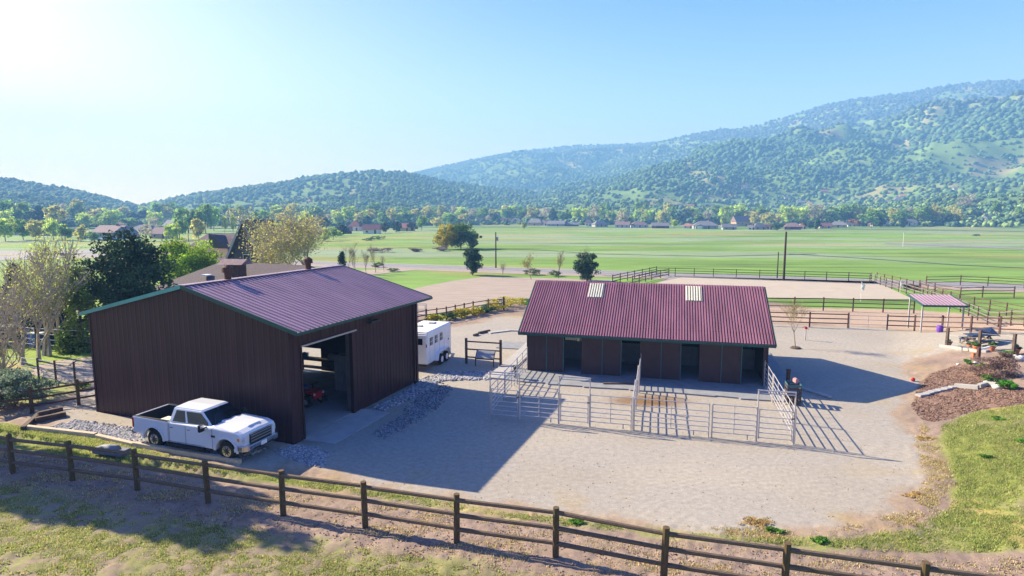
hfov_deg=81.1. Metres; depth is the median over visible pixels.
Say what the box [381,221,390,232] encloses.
tree
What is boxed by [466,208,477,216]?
tree
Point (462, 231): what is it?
willow tree
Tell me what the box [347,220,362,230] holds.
house
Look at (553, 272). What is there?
shrub
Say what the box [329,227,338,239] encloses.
tree
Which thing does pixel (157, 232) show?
house
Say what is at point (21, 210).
tree
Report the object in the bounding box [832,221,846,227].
house
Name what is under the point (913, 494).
straw clump
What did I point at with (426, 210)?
tree
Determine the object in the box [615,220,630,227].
house
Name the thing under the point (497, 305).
flowering bush
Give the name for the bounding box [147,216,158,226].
tree
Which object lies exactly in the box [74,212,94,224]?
tree
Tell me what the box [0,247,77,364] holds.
sycamore tree
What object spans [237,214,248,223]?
tree
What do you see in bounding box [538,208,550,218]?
tree
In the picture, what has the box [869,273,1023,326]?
lane fence
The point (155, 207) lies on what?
tree
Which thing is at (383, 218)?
tree
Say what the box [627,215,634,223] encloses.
tree
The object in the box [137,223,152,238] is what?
tree
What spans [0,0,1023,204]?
sky
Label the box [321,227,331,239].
tree
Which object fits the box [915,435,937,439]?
straw clump
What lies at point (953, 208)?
tree
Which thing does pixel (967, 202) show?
tree
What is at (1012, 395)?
bark mulch
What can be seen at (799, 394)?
slatted bin
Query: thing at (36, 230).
tree
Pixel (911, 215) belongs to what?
tree
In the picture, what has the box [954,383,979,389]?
edging beam
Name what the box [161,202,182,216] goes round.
tree
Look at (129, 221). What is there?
tree
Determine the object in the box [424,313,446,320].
flowering bush
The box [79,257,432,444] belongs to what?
metal barn
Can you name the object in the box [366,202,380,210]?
tree
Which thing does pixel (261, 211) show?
tree
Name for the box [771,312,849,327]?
rail fence
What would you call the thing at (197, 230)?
tree
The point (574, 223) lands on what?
house
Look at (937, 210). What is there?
tree
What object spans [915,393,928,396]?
step
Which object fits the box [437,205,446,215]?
tree
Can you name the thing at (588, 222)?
house
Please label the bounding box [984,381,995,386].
edging beam
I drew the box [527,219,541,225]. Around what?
house
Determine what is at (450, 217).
tree
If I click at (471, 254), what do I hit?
juniper tree
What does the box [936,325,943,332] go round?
barrel
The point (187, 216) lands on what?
tree
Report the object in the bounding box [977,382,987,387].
edging beam
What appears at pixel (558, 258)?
bare tree
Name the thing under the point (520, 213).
tree
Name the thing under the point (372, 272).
driveway
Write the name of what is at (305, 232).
cottonwood tree
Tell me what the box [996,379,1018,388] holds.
shrub
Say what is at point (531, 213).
tree
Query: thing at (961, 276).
rail fence
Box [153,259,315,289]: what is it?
shingle house
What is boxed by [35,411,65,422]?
timber
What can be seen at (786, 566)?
log rail fence
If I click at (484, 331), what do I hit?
railway tie
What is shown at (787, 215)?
tree
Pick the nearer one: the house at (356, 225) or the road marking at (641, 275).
the road marking at (641, 275)
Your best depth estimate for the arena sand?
80.60 m
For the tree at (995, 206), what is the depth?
486.69 m
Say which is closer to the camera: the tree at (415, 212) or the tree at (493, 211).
the tree at (415, 212)
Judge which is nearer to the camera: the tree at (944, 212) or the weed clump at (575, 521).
the weed clump at (575, 521)
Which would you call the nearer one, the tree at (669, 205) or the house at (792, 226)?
the house at (792, 226)
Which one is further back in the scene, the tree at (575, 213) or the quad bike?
the tree at (575, 213)
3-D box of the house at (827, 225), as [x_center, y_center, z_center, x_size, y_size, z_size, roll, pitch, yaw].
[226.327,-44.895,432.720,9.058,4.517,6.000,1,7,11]
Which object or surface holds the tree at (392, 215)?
on the hills
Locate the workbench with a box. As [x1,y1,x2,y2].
[303,356,334,370]
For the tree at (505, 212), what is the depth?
623.44 m
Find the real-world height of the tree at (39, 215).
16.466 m
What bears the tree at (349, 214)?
on the hills
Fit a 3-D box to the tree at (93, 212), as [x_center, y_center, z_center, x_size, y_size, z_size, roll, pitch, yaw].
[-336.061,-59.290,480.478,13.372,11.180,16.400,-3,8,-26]
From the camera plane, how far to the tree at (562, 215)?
583.61 m
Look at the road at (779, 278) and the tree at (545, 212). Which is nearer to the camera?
the road at (779, 278)
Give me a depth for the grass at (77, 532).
16.67 m
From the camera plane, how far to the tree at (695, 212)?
592.23 m
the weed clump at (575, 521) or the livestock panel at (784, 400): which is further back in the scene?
the livestock panel at (784, 400)
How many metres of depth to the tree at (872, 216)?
448.78 m
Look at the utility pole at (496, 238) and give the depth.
109.94 m
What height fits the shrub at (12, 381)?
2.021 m
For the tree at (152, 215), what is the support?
on the hills
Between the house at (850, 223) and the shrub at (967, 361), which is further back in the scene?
the house at (850, 223)
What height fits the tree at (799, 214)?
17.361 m
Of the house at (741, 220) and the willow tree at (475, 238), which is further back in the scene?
the house at (741, 220)
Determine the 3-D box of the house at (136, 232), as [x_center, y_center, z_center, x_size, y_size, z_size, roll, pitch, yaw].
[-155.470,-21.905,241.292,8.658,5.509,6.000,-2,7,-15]
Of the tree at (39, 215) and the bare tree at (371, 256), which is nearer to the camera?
the bare tree at (371, 256)
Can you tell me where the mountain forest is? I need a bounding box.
[141,78,1023,204]
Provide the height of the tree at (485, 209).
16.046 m
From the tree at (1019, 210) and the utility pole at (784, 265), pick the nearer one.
the utility pole at (784, 265)
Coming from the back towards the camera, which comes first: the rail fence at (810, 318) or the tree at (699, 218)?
the tree at (699, 218)
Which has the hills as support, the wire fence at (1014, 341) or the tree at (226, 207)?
the tree at (226, 207)
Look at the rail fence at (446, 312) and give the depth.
56.57 m
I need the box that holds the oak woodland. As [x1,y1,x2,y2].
[0,103,1023,226]
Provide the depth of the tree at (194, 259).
66.36 m
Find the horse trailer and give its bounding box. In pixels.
[418,321,450,366]
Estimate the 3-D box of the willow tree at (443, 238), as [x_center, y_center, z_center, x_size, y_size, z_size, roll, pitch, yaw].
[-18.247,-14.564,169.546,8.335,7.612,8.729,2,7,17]
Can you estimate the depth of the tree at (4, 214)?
343.53 m
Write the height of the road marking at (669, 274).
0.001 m
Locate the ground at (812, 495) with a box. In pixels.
[0,227,1023,575]
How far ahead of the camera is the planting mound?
43.90 m
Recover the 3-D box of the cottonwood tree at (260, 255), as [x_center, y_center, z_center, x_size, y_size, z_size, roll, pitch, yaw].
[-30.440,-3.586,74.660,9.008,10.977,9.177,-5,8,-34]
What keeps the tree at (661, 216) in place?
on the hills
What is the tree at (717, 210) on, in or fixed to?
on the hills
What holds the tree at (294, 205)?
on the hills
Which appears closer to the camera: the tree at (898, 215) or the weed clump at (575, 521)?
the weed clump at (575, 521)
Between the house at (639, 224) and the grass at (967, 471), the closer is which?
the grass at (967, 471)
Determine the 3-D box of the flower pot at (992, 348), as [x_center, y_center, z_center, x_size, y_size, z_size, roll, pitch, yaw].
[32.060,3.885,39.993,0.476,0.663,0.531,0,7,0]
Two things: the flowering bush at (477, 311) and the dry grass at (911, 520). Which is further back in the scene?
the flowering bush at (477, 311)
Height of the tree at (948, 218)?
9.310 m
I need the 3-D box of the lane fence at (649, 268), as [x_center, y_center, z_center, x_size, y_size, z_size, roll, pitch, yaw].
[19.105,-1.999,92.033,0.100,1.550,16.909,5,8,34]
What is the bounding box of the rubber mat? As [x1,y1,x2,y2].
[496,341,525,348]
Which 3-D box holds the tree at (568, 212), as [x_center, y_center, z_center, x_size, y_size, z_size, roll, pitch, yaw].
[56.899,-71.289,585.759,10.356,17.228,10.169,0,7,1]
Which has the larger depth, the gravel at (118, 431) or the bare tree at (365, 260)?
the bare tree at (365, 260)
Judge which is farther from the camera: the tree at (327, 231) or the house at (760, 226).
the house at (760, 226)
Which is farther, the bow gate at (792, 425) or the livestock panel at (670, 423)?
the livestock panel at (670, 423)
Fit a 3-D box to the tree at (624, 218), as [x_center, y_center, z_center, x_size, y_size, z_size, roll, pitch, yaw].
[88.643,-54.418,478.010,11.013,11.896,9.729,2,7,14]
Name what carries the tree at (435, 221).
on the hills
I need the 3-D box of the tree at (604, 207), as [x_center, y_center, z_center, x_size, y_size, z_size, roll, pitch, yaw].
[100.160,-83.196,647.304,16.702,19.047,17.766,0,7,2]
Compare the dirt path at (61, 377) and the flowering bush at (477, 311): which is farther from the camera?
the flowering bush at (477, 311)
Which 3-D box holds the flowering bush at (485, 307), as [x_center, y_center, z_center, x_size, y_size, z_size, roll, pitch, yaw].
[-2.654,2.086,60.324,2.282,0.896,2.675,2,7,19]
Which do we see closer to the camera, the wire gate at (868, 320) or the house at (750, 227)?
the wire gate at (868, 320)
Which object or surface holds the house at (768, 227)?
on the ground at (812, 495)
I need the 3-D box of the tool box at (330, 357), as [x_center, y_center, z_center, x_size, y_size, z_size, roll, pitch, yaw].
[-10.941,4.178,36.256,0.430,0.390,0.330,0,7,0]
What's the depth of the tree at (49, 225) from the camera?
230.73 m
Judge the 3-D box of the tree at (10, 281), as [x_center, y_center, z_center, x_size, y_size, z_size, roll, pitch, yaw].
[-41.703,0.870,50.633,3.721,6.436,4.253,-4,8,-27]
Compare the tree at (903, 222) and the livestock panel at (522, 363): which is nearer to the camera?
the livestock panel at (522, 363)
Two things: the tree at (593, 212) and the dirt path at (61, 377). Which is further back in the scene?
the tree at (593, 212)
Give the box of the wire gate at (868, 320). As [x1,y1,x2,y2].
[849,315,886,328]
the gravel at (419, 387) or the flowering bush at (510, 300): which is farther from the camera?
the flowering bush at (510, 300)
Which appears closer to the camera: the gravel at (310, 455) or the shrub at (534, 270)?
the gravel at (310, 455)
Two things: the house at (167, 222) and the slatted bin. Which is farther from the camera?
the house at (167, 222)
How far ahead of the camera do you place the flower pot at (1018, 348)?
38.34 m
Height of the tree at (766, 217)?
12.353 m
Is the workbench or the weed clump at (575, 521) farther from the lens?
the workbench
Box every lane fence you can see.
[612,266,656,281]
[632,269,668,282]
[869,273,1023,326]
[876,272,1023,317]
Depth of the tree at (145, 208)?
670.41 m
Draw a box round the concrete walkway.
[487,342,526,379]
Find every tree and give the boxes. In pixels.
[0,198,35,222]
[0,210,13,222]
[0,215,15,240]
[0,221,86,346]
[0,224,98,356]
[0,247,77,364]
[0,262,34,327]
[0,279,41,372]
[13,218,31,239]
[24,219,42,239]
[28,305,59,341]
[31,205,47,227]
[40,285,76,344]
[41,217,61,239]
[42,205,66,223]
[52,265,97,353]
[55,223,73,239]
[59,203,65,212]
[66,204,83,217]
[66,208,85,215]
[69,199,83,212]
[69,224,177,306]
[72,224,88,240]
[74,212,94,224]
[84,208,101,216]
[86,231,99,240]
[93,212,103,223]
[97,216,110,225]
[100,208,118,224]
[115,206,130,213]
[116,212,126,217]
[119,217,137,226]
[123,212,141,218]
[137,205,148,211]
[137,210,149,218]
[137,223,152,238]
[146,210,162,225]
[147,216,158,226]
[148,201,169,215]
[151,236,223,280]
[160,206,172,217]
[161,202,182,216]
[163,222,180,240]
[171,207,201,232]
[174,218,187,237]
[189,218,205,238]
[193,202,217,232]
[212,206,220,227]
[219,204,233,216]
[220,216,227,229]
[225,208,240,219]
[228,215,303,264]
[229,215,236,229]
[232,198,332,264]
[236,205,247,214]
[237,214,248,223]
[250,207,335,264]
[253,209,265,219]
[257,209,271,219]
[269,203,283,216]
[282,205,298,223]
[286,203,300,212]
[297,210,312,223]
[308,206,319,215]
[309,208,325,217]
[318,215,329,228]
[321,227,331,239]
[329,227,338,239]
[330,210,343,223]
[333,222,349,234]
[337,251,346,265]
[341,206,355,219]
[343,241,357,266]
[348,250,358,265]
[353,212,363,222]
[359,249,372,269]
[362,216,371,223]
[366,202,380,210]
[367,208,376,218]
[367,242,375,272]
[377,212,388,223]
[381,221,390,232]
[385,207,395,221]
[389,221,401,231]
[395,211,406,221]
[397,206,410,212]
[402,210,413,219]
[407,221,415,229]
[410,208,420,215]
[416,215,429,229]
[421,205,434,217]
[430,216,442,226]
[432,223,458,247]
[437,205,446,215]
[441,213,457,223]
[444,222,477,248]
[454,206,467,215]
[457,213,469,223]
[462,241,483,274]
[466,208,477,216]
[466,234,481,248]
[474,210,485,217]
[478,207,489,215]
[489,209,497,214]
[491,212,498,220]
[500,207,514,217]
[508,204,515,216]
[513,204,522,215]
[516,209,526,217]
[520,254,534,277]
[527,207,539,218]
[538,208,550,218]
[548,207,556,220]
[556,250,564,277]
[557,210,566,220]
[565,207,574,218]
[571,206,582,218]
[573,252,600,280]
[581,208,588,218]
[586,204,600,218]
[597,202,612,211]
[598,210,607,218]
[606,210,616,219]
[616,209,627,218]
[616,213,628,220]
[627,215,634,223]
[633,201,649,210]
[633,210,641,219]
[640,209,653,221]
[654,209,670,222]
[663,203,675,216]
[667,206,674,219]
[670,219,678,225]
[673,211,686,222]
[682,207,693,217]
[688,206,698,217]
[692,213,707,221]
[703,209,713,219]
[709,216,718,222]
[711,204,721,215]
[718,205,733,223]
[734,203,747,215]
[744,211,751,215]
[749,214,760,224]
[750,210,760,216]
[751,205,764,211]
[758,207,768,213]
[762,212,774,223]
[770,223,783,229]
[773,214,783,222]
[777,204,793,224]
[780,300,811,346]
[793,206,811,222]
[801,219,814,227]
[806,201,826,221]
[813,217,821,228]
[823,206,844,221]
[834,203,864,218]
[851,208,862,219]
[854,219,861,225]
[856,210,889,227]
[875,216,886,227]
[887,208,898,221]
[890,210,909,224]
[899,217,907,227]
[901,207,913,214]
[904,213,915,218]
[911,205,933,220]
[930,203,943,220]
[935,208,949,220]
[944,213,956,221]
[945,204,959,212]
[947,209,966,220]
[956,194,975,206]
[968,209,983,216]
[990,201,1006,211]
[1011,206,1023,213]
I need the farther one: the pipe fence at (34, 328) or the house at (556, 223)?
the house at (556, 223)
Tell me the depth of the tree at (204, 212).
316.62 m
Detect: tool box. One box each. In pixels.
[302,352,308,357]
[327,354,335,360]
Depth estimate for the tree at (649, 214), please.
577.06 m
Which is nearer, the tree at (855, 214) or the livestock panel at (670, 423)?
the livestock panel at (670, 423)
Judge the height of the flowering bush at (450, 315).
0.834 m
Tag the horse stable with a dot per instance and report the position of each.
(705, 340)
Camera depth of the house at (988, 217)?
470.15 m
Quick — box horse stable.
[503,280,803,401]
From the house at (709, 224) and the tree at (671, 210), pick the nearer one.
the house at (709, 224)
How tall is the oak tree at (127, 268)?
9.347 m
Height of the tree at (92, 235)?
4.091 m
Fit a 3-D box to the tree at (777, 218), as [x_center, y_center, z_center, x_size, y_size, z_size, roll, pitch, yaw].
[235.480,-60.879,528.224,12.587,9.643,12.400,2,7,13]
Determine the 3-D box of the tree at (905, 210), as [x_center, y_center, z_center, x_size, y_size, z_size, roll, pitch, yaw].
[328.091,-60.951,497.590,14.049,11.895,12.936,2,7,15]
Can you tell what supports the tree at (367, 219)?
on the hills
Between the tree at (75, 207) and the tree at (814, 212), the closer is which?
the tree at (75, 207)
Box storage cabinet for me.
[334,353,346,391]
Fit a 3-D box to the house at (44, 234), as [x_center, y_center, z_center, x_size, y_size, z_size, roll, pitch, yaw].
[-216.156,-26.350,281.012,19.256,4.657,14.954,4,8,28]
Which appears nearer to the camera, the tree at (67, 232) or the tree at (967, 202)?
the tree at (67, 232)
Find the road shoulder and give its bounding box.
[0,253,1023,291]
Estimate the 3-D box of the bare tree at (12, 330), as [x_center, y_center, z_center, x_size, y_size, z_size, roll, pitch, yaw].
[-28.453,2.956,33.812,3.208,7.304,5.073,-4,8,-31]
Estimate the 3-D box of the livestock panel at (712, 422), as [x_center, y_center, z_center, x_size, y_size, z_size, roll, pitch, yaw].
[9.717,5.878,26.162,1.880,1.560,0.060,2,7,15]
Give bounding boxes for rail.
[417,304,426,321]
[465,338,501,365]
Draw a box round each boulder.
[991,384,1003,388]
[1015,355,1023,360]
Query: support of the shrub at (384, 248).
on the ground at (812, 495)
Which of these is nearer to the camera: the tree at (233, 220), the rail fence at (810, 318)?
the rail fence at (810, 318)
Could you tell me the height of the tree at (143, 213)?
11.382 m
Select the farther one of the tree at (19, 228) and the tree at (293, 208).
the tree at (293, 208)
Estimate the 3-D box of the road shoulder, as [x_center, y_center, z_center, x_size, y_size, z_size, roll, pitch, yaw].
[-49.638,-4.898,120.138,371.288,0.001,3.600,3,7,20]
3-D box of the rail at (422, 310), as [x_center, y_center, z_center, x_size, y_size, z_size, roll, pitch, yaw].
[-8.323,2.297,55.092,0.850,1.620,0.850,0,7,0]
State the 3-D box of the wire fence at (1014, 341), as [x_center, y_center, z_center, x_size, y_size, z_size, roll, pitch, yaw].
[31.634,3.664,40.471,0.273,2.028,4.616,-2,7,-14]
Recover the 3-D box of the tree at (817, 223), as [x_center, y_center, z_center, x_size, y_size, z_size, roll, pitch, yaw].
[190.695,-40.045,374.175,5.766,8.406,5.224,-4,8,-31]
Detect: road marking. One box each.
[10,253,1013,288]
[17,252,1023,286]
[22,251,969,282]
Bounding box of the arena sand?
[657,276,908,298]
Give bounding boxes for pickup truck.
[131,398,277,457]
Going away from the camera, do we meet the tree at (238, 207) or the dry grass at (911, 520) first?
the dry grass at (911, 520)
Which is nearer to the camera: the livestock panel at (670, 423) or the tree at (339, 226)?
the livestock panel at (670, 423)
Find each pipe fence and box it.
[0,326,90,347]
[0,354,92,382]
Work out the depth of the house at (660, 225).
430.89 m
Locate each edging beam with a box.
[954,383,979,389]
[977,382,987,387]
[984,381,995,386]
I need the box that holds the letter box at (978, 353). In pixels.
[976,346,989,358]
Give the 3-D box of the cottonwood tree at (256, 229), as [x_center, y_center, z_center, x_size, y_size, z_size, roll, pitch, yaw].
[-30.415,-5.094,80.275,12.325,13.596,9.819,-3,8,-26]
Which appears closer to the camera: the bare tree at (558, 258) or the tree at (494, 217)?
the bare tree at (558, 258)
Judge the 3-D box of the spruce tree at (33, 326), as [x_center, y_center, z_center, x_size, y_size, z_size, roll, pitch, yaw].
[-36.390,2.692,46.831,3.208,3.497,3.048,-1,7,-11]
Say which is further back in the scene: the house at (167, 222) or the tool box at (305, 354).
the house at (167, 222)
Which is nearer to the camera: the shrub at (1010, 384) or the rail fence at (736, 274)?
the shrub at (1010, 384)
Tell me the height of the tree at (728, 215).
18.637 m
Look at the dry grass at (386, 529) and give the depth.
18.02 m
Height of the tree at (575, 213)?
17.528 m
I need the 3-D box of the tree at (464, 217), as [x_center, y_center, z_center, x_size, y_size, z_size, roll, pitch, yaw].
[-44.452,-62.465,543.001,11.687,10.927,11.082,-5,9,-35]
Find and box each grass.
[0,403,1023,553]
[0,451,1023,575]
[0,485,522,575]
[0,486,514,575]
[687,423,954,540]
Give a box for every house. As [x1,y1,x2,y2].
[29,227,75,235]
[91,224,127,237]
[113,227,139,238]
[114,220,143,226]
[133,225,154,233]
[146,219,285,279]
[152,227,177,238]
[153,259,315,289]
[162,220,175,226]
[343,227,352,233]
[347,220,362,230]
[362,224,382,233]
[400,223,415,230]
[511,218,519,223]
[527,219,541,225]
[547,221,565,225]
[565,221,579,225]
[585,219,591,225]
[592,221,607,226]
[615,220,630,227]
[630,220,647,227]
[651,223,669,227]
[683,222,691,227]
[692,220,718,228]
[721,224,736,229]
[730,216,751,225]
[747,224,755,229]
[754,223,766,229]
[764,224,772,229]
[784,223,801,229]
[819,223,832,227]
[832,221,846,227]
[845,222,861,225]
[896,219,917,225]
[982,215,993,219]
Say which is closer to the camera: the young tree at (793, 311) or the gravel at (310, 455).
the gravel at (310, 455)
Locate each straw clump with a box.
[736,520,771,527]
[743,516,774,523]
[899,490,929,497]
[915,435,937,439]
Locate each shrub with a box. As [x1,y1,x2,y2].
[0,367,60,407]
[74,381,90,388]
[367,247,392,251]
[371,262,382,266]
[408,248,422,251]
[432,246,447,250]
[523,268,540,274]
[547,270,560,275]
[963,358,971,363]
[980,374,996,380]
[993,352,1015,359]
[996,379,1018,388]
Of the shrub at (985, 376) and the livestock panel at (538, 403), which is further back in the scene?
the shrub at (985, 376)
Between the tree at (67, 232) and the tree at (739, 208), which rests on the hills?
the tree at (739, 208)
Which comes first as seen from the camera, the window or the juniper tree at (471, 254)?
the window
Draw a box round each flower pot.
[971,342,980,348]
[988,341,996,350]
[1015,343,1022,354]
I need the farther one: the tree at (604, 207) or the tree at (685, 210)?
the tree at (604, 207)
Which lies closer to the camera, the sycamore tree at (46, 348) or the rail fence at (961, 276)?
the sycamore tree at (46, 348)
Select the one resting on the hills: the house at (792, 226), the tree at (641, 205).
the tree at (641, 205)
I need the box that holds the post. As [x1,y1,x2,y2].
[786,369,790,387]
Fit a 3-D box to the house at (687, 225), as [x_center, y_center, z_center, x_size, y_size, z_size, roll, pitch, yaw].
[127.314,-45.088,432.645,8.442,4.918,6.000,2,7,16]
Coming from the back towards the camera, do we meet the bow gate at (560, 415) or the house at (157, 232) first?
the house at (157, 232)
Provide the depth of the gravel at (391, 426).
30.03 m
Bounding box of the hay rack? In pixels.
[475,349,495,366]
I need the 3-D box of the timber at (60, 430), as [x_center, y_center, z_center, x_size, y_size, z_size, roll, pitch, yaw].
[-20.023,6.334,26.468,4.040,0.200,0.200,2,7,14]
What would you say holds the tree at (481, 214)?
on the hills
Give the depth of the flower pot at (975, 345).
40.39 m
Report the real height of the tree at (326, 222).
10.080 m
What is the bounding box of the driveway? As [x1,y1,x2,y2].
[361,268,426,274]
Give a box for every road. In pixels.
[0,248,96,260]
[0,251,1023,288]
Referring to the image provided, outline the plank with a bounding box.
[796,387,831,397]
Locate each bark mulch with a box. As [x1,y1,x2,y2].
[911,363,1023,421]
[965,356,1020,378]
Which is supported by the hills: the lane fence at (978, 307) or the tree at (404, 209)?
the tree at (404, 209)
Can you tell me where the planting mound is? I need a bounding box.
[790,346,800,349]
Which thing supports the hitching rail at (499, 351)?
on the ground at (812, 495)
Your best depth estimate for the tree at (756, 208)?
587.44 m
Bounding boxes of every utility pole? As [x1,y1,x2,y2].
[495,232,497,267]
[782,232,786,279]
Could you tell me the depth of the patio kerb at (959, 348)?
41.48 m
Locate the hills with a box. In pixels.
[4,81,1023,231]
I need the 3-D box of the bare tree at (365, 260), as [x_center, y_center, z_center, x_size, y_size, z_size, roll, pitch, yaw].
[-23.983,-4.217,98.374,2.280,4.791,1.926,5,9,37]
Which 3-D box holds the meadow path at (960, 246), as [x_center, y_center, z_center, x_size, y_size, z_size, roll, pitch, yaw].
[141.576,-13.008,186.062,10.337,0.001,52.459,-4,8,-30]
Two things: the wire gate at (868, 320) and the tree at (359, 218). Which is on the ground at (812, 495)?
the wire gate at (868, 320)
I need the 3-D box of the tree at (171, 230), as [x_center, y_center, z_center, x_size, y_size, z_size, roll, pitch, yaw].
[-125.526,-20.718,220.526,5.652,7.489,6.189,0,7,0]
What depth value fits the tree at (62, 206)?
493.66 m
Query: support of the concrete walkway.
on the ground at (812, 495)
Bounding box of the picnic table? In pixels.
[959,333,1001,344]
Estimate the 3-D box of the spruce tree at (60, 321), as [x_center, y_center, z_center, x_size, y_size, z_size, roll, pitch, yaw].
[-34.588,2.108,45.702,2.783,4.891,2.995,-2,7,-17]
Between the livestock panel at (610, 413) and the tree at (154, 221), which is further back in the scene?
the tree at (154, 221)
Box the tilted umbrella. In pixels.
[975,327,999,335]
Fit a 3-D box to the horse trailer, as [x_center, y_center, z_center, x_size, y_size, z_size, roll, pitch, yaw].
[-5.524,3.657,40.314,2.366,2.520,5.286,2,7,15]
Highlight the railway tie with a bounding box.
[478,329,489,333]
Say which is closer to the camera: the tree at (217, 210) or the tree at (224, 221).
the tree at (224, 221)
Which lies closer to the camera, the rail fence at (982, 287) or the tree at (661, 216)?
the rail fence at (982, 287)
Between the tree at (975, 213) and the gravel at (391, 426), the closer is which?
the gravel at (391, 426)
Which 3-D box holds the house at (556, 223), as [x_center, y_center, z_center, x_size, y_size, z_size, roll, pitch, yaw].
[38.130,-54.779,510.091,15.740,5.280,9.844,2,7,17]
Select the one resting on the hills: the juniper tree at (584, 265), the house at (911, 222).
the house at (911, 222)
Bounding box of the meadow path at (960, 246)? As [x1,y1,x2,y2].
[885,243,1023,248]
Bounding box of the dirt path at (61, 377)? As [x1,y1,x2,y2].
[32,357,93,384]
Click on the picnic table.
(974, 335)
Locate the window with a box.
[243,254,250,260]
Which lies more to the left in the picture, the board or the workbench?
the workbench
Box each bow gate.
[489,371,519,417]
[558,376,590,426]
[756,389,796,444]
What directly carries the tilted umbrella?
on the ground at (812, 495)
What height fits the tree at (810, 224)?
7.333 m
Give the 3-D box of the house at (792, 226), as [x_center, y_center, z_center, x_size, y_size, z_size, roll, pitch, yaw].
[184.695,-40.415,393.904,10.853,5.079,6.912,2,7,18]
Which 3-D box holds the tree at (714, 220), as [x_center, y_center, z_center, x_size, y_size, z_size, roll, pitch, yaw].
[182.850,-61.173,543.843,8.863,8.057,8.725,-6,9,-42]
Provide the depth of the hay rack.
38.94 m
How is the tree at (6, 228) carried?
on the ground at (812, 495)
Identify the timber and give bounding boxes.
[20,413,37,430]
[26,425,97,436]
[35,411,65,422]
[37,407,62,415]
[94,433,133,446]
[132,441,241,464]
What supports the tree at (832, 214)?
on the hills
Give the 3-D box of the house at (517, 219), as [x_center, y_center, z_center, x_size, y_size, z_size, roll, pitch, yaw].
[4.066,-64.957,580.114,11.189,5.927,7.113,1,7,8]
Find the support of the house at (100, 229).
on the ground at (812, 495)
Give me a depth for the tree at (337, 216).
489.91 m
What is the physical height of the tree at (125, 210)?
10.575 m
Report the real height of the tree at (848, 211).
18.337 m
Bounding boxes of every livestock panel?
[491,371,504,408]
[504,358,516,398]
[517,347,527,383]
[519,389,558,421]
[590,394,631,430]
[632,380,635,429]
[633,397,709,436]
[635,365,638,409]
[638,353,640,392]
[711,403,757,441]
[763,360,773,402]
[772,374,783,420]
[782,390,796,443]
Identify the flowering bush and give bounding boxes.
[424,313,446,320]
[440,312,457,319]
[447,308,469,318]
[465,306,484,314]
[479,304,496,312]
[486,299,508,310]
[492,296,525,306]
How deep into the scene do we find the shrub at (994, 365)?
34.07 m
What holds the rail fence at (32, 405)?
on the ground at (812, 495)
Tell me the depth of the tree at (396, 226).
329.39 m
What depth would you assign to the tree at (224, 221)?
317.81 m
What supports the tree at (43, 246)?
on the ground at (812, 495)
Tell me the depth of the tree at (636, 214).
601.99 m
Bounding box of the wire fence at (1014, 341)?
[945,327,1016,354]
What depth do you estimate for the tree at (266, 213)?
451.76 m
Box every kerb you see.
[488,329,517,333]
[939,344,988,352]
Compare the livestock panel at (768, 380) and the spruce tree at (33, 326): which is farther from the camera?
the spruce tree at (33, 326)
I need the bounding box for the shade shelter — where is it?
[907,294,968,331]
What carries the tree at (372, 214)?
on the hills
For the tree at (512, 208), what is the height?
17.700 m
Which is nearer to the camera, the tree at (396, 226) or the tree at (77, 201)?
the tree at (396, 226)
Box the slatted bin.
[785,380,801,405]
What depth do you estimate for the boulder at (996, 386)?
31.92 m
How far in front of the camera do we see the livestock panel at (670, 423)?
26.80 m
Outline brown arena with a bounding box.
[414,277,613,313]
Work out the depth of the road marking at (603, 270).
104.80 m
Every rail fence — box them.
[0,379,94,413]
[0,434,1001,575]
[417,297,504,320]
[656,267,871,281]
[768,297,914,312]
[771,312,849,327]
[886,314,1023,333]
[918,280,1015,297]
[925,275,1023,285]
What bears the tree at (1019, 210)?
on the hills
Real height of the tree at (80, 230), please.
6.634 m
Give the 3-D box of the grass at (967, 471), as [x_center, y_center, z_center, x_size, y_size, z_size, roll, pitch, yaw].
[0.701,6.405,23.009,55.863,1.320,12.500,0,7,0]
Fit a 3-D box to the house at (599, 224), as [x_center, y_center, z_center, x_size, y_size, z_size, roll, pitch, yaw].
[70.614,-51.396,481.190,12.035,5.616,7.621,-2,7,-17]
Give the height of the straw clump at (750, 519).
0.116 m
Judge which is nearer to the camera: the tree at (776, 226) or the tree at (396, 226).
the tree at (396, 226)
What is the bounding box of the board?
[603,382,632,384]
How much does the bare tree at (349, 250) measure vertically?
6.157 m
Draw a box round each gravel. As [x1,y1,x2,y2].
[48,419,268,458]
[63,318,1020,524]
[272,444,331,467]
[369,370,491,410]
[372,382,452,438]
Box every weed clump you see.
[514,298,528,304]
[568,518,583,523]
[765,526,785,532]
[809,535,828,543]
[978,454,992,458]
[991,416,1005,419]
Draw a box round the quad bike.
[304,382,327,407]
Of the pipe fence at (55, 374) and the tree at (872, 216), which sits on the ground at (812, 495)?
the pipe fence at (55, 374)
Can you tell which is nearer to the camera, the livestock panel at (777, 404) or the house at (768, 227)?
the livestock panel at (777, 404)

